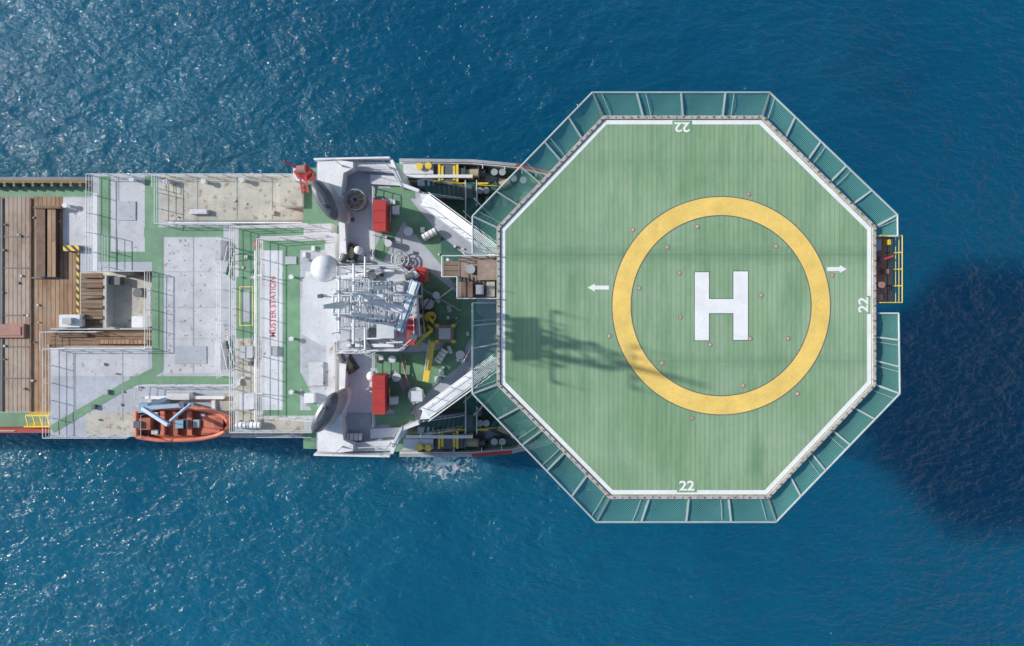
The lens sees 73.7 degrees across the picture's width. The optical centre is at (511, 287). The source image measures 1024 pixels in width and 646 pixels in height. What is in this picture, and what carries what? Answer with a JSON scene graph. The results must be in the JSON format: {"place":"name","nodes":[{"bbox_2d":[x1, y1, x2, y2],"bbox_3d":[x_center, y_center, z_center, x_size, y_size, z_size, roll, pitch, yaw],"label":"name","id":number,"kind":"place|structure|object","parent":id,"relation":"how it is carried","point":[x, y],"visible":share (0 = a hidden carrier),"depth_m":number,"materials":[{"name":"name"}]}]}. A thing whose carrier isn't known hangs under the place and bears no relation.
{"place":"outdoors","nodes":[
{"label":"outdoors","id":0,"kind":"place"},
{"bbox_2d":[0,0,1023,645],"bbox_3d":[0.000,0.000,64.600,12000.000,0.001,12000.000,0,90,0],"label":"sea water","id":1,"kind":"structure","parent":0,"point":[900,522],"depth_m":64.60,"materials":[{"name":"blue liquid"}]},
{"bbox_2d":[0,156,552,456],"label":"offshore support ship","id":2,"kind":"object","parent":1,"relation":"on","point":[122,296],"visible":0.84,"depth_m":55.23,"materials":[{"name":"white paint"}]},
{"bbox_2d":[138,396,224,435],"bbox_3d":[-26.431,10.343,53.316,6.369,4.914,3.666,0,90,0],"label":"boat davit","id":3,"kind":"object","parent":2,"relation":"on","point":[162,402],"visible":0.77,"depth_m":51.66,"materials":[{"name":"white paint"}]},
{"bbox_2d":[133,406,234,441],"bbox_3d":[-25.736,10.699,53.531,7.720,2.539,2.865,0,90,0],"label":"rescue boat","id":4,"kind":"object","parent":3,"relation":"on","point":[194,423],"visible":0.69,"depth_m":53.63,"materials":[{"name":"orange paint"}]},
{"bbox_2d":[235,420,249,428],"bbox_3d":[-20.598,10.510,52.269,1.000,0.682,0.600,0,90,0],"label":"liferaft canister","id":5,"kind":"object","parent":2,"relation":"on","point":[240,424],"visible":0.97,"depth_m":51.99,"materials":[{"name":"white paint"}]},
{"bbox_2d":[246,420,260,428],"bbox_3d":[-19.755,10.510,52.269,1.000,0.682,0.600,0,90,0],"label":"liferaft canister","id":6,"kind":"object","parent":2,"relation":"on","point":[253,424],"visible":1,"depth_m":51.99,"materials":[{"name":"white paint"}]},
{"bbox_2d":[284,160,316,192],"bbox_3d":[-14.719,-7.896,51.470,1.178,8.260,2.796,-29,90,0],"label":"davit crane","id":7,"kind":"object","parent":2,"relation":"on","point":[305,172],"visible":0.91,"depth_m":47.97,"materials":[{"name":"red paint"}]},
{"bbox_2d":[311,255,340,281],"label":"satellite dome","id":8,"kind":"structure","parent":2,"relation":"on","point":[323,267],"depth_m":44.36,"materials":[{"name":"white paint"}]},
{"bbox_2d":[311,386,351,432],"bbox_3d":[-12.038,8.247,47.395,1.548,6.410,3.301,30,90,0],"label":"satellite dish","id":9,"kind":"object","parent":2,"relation":"attached to","point":[333,406],"visible":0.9,"depth_m":44.89,"materials":[{"name":"white paint"}]},
{"bbox_2d":[311,180,351,224],"bbox_3d":[-12.038,-5.777,47.395,1.548,6.410,3.301,-30,90,0],"label":"funnel","id":10,"kind":"object","parent":2,"relation":"attached to","point":[331,203],"visible":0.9,"depth_m":44.88,"materials":[{"name":"white paint"}]},
{"bbox_2d":[337,352,347,362],"bbox_3d":[-11.627,4.793,46.978,0.700,1.245,0.668,-21,90,0],"label":"searchlight","id":11,"kind":"object","parent":2,"relation":"on","point":[341,357],"visible":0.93,"depth_m":46.42,"materials":[{"name":"white paint"}]},
{"bbox_2d":[339,253,348,262],"bbox_3d":[-11.517,-1.992,46.978,0.700,1.245,0.668,21,90,0],"label":"searchlight","id":12,"kind":"object","parent":2,"relation":"on","point":[343,257],"visible":0.95,"depth_m":46.42,"materials":[{"name":"white paint"}]},
{"bbox_2d":[346,243,358,262],"bbox_3d":[-11.101,-2.372,47.217,0.880,0.765,1.396,21,90,0],"label":"winch","id":13,"kind":"object","parent":2,"relation":"on","point":[352,255],"visible":0.69,"depth_m":47.04,"materials":[{"name":"metal"}]},
{"bbox_2d":[347,354,359,374],"bbox_3d":[-11.323,5.285,47.219,0.880,0.762,1.396,-33,90,0],"label":"winch","id":14,"kind":"object","parent":2,"relation":"on","point":[352,366],"visible":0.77,"depth_m":47.31,"materials":[{"name":"metal"}]},
{"bbox_2d":[346,431,362,440],"bbox_3d":[-10.892,10.320,47.269,1.000,0.682,0.600,0,90,0],"label":"liferaft canister","id":15,"kind":"object","parent":2,"relation":"on","point":[354,436],"visible":0.96,"depth_m":46.98,"materials":[{"name":"white paint"}]},
{"bbox_2d":[344,188,368,211],"bbox_3d":[-10.710,-6.014,47.076,1.520,1.052,1.520,0,90,0],"label":"cable reel","id":16,"kind":"object","parent":2,"relation":"on","point":[355,199],"visible":1,"depth_m":46.64,"materials":[{"name":"metal"}]},
{"bbox_2d":[354,246,362,253],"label":"satellite dome","id":17,"kind":"structure","parent":2,"relation":"on","point":[358,249],"depth_m":46.38,"materials":[{"name":"white paint"}]},
{"bbox_2d":[317,253,420,352],"bbox_3d":[-7.862,0.614,37.216,4.913,14.431,4.964,-42,90,0],"label":"radar mast","id":18,"kind":"object","parent":2,"relation":"on","point":[360,302],"visible":1,"depth_m":36.98,"materials":[{"name":"white metal"}]},
{"bbox_2d":[366,371,376,380],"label":"satellite dome","id":19,"kind":"structure","parent":2,"relation":"on","point":[370,374],"depth_m":46.31,"materials":[{"name":"white paint"}]},
{"bbox_2d":[372,373,389,413],"bbox_3d":[-8.989,7.324,46.640,1.322,1.920,2.842,0,90,0],"label":"storage locker","id":20,"kind":"object","parent":2,"relation":"on","point":[380,393],"visible":1,"depth_m":45.72,"materials":[{"name":"red metal"}]},
{"bbox_2d":[373,200,390,232],"bbox_3d":[-8.935,-4.898,46.640,1.320,1.920,2.211,0,90,0],"label":"storage locker","id":21,"kind":"object","parent":2,"relation":"on","point":[381,216],"visible":1,"depth_m":45.72,"materials":[{"name":"red metal"}]},
{"bbox_2d":[404,271,414,280],"bbox_3d":[-6.514,-0.705,43.778,0.668,1.244,0.700,-17,90,0],"label":"searchlight","id":22,"kind":"object","parent":2,"relation":"on","point":[409,276],"visible":0.98,"depth_m":43.22,"materials":[{"name":"white paint"}]},
{"bbox_2d":[408,332,417,341],"bbox_3d":[-6.309,3.113,43.777,0.668,1.246,0.700,17,90,0],"label":"searchlight","id":23,"kind":"object","parent":2,"relation":"on","point":[413,336],"visible":0.98,"depth_m":43.21,"materials":[{"name":"white paint"}]},
{"bbox_2d":[407,318,421,344],"bbox_3d":[-6.278,2.800,43.840,0.944,1.120,1.712,0,90,0],"label":"storage locker","id":24,"kind":"object","parent":2,"relation":"on","point":[410,326],"visible":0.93,"depth_m":43.32,"materials":[{"name":"red metal"}]},
{"bbox_2d":[408,267,428,281],"bbox_3d":[-6.431,-0.855,46.240,1.503,2.720,0.995,0,90,0],"label":"storage locker","id":25,"kind":"object","parent":2,"relation":"on","point":[423,272],"visible":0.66,"depth_m":44.92,"materials":[{"name":"red metal"}]},
{"bbox_2d":[415,292,438,381],"bbox_3d":[-6.054,3.375,46.616,1.905,1.969,6.112,0,90,0],"label":"provision crane","id":26,"kind":"object","parent":2,"relation":"on","point":[431,316],"visible":0.91,"depth_m":46.14,"materials":[{"name":"yellow paint"}]},
{"bbox_2d":[421,228,436,240],"bbox_3d":[-5.718,-3.676,47.269,1.000,0.681,0.600,-29,90,0],"label":"liferaft canister","id":27,"kind":"object","parent":2,"relation":"on","point":[429,234],"visible":1,"depth_m":46.98,"materials":[{"name":"white paint"}]},
{"bbox_2d":[434,348,447,363],"bbox_3d":[-4.901,4.711,47.270,0.600,0.681,1.000,33,90,0],"label":"liferaft canister","id":28,"kind":"object","parent":2,"relation":"on","point":[441,355],"visible":1,"depth_m":46.98,"materials":[{"name":"white paint"}]},
{"bbox_2d":[420,413,464,435],"bbox_3d":[-4.950,9.883,49.516,2.630,5.859,1.055,11,90,0],"label":"deck stair","id":29,"kind":"object","parent":2,"relation":"on","point":[442,421],"visible":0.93,"depth_m":49.67,"materials":[{"name":"metal"}]},
{"bbox_2d":[421,177,464,199],"bbox_3d":[-4.950,-7.114,49.516,2.592,5.857,1.060,-5,90,0],"label":"deck stair","id":30,"kind":"object","parent":2,"relation":"on","point":[437,194],"visible":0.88,"depth_m":49.67,"materials":[{"name":"metal"}]},
{"bbox_2d":[435,324,455,342],"bbox_3d":[-4.607,3.171,47.290,1.409,0.620,1.301,0,90,0],"label":"deck hatch","id":31,"kind":"object","parent":2,"relation":"on","point":[444,333],"visible":0.98,"depth_m":47.02,"materials":[{"name":"grey paint"}]},
{"bbox_2d":[419,192,496,258],"bbox_3d":[-3.449,-4.120,45.415,5.710,4.370,4.637,0,90,0],"label":"helideck gangway","id":32,"kind":"object","parent":2,"relation":"on","point":[430,203],"visible":0.79,"depth_m":45.51,"materials":[{"name":"white metal"}]},
{"bbox_2d":[419,354,496,421],"bbox_3d":[-3.600,6.800,45.414,7.001,4.372,1.092,-38,90,0],"label":"helideck gangway","id":33,"kind":"object","parent":2,"relation":"on","point":[446,397],"visible":0.74,"depth_m":45.47,"materials":[{"name":"white paint"}]},
{"bbox_2d":[459,433,484,449],"bbox_3d":[-3.177,12.253,54.025,2.094,1.150,1.320,0,90,0],"label":"winch","id":34,"kind":"object","parent":2,"relation":"on","point":[477,441],"visible":0.94,"depth_m":53.82,"materials":[{"name":"metal"}]},
{"bbox_2d":[459,166,484,181],"bbox_3d":[-3.177,-9.040,54.025,2.094,1.150,1.320,0,90,0],"label":"winch","id":35,"kind":"object","parent":2,"relation":"on","point":[478,175],"visible":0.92,"depth_m":53.78,"materials":[{"name":"metal"}]},
{"bbox_2d":[463,198,498,241],"bbox_3d":[-2.074,-5.072,52.020,3.016,5.271,1.260,42,90,0],"label":"deck stair","id":36,"kind":"object","parent":2,"relation":"on","point":[474,211],"visible":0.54,"depth_m":51.09,"materials":[{"name":"metal"}]},
{"bbox_2d":[463,374,499,415],"bbox_3d":[-2.074,7.980,52.019,2.870,5.270,1.255,-38,90,0],"label":"deck stair","id":37,"kind":"object","parent":2,"relation":"on","point":[475,402],"visible":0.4,"depth_m":51.08,"materials":[{"name":"metal"}]},
{"bbox_2d":[490,416,516,439],"bbox_3d":[-0.655,11.172,54.026,2.094,1.148,1.320,23,90,0],"label":"winch","id":38,"kind":"object","parent":2,"relation":"on","point":[503,432],"visible":0.68,"depth_m":53.79,"materials":[{"name":"metal"}]},
{"bbox_2d":[490,173,517,196],"bbox_3d":[-0.655,-8.148,54.026,2.094,1.148,1.320,-23,90,0],"label":"winch","id":39,"kind":"object","parent":2,"relation":"on","point":[496,183],"visible":0.61,"depth_m":54.19,"materials":[{"name":"metal"}]},
{"bbox_2d":[441,91,902,522],"bbox_3d":[9.981,1.226,48.540,28.752,12.449,26.845,0,90,0],"label":"helideck","id":40,"kind":"object","parent":2,"relation":"on","point":[684,305],"visible":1,"depth_m":42.60,"materials":[{"name":"metal"}]}
]}

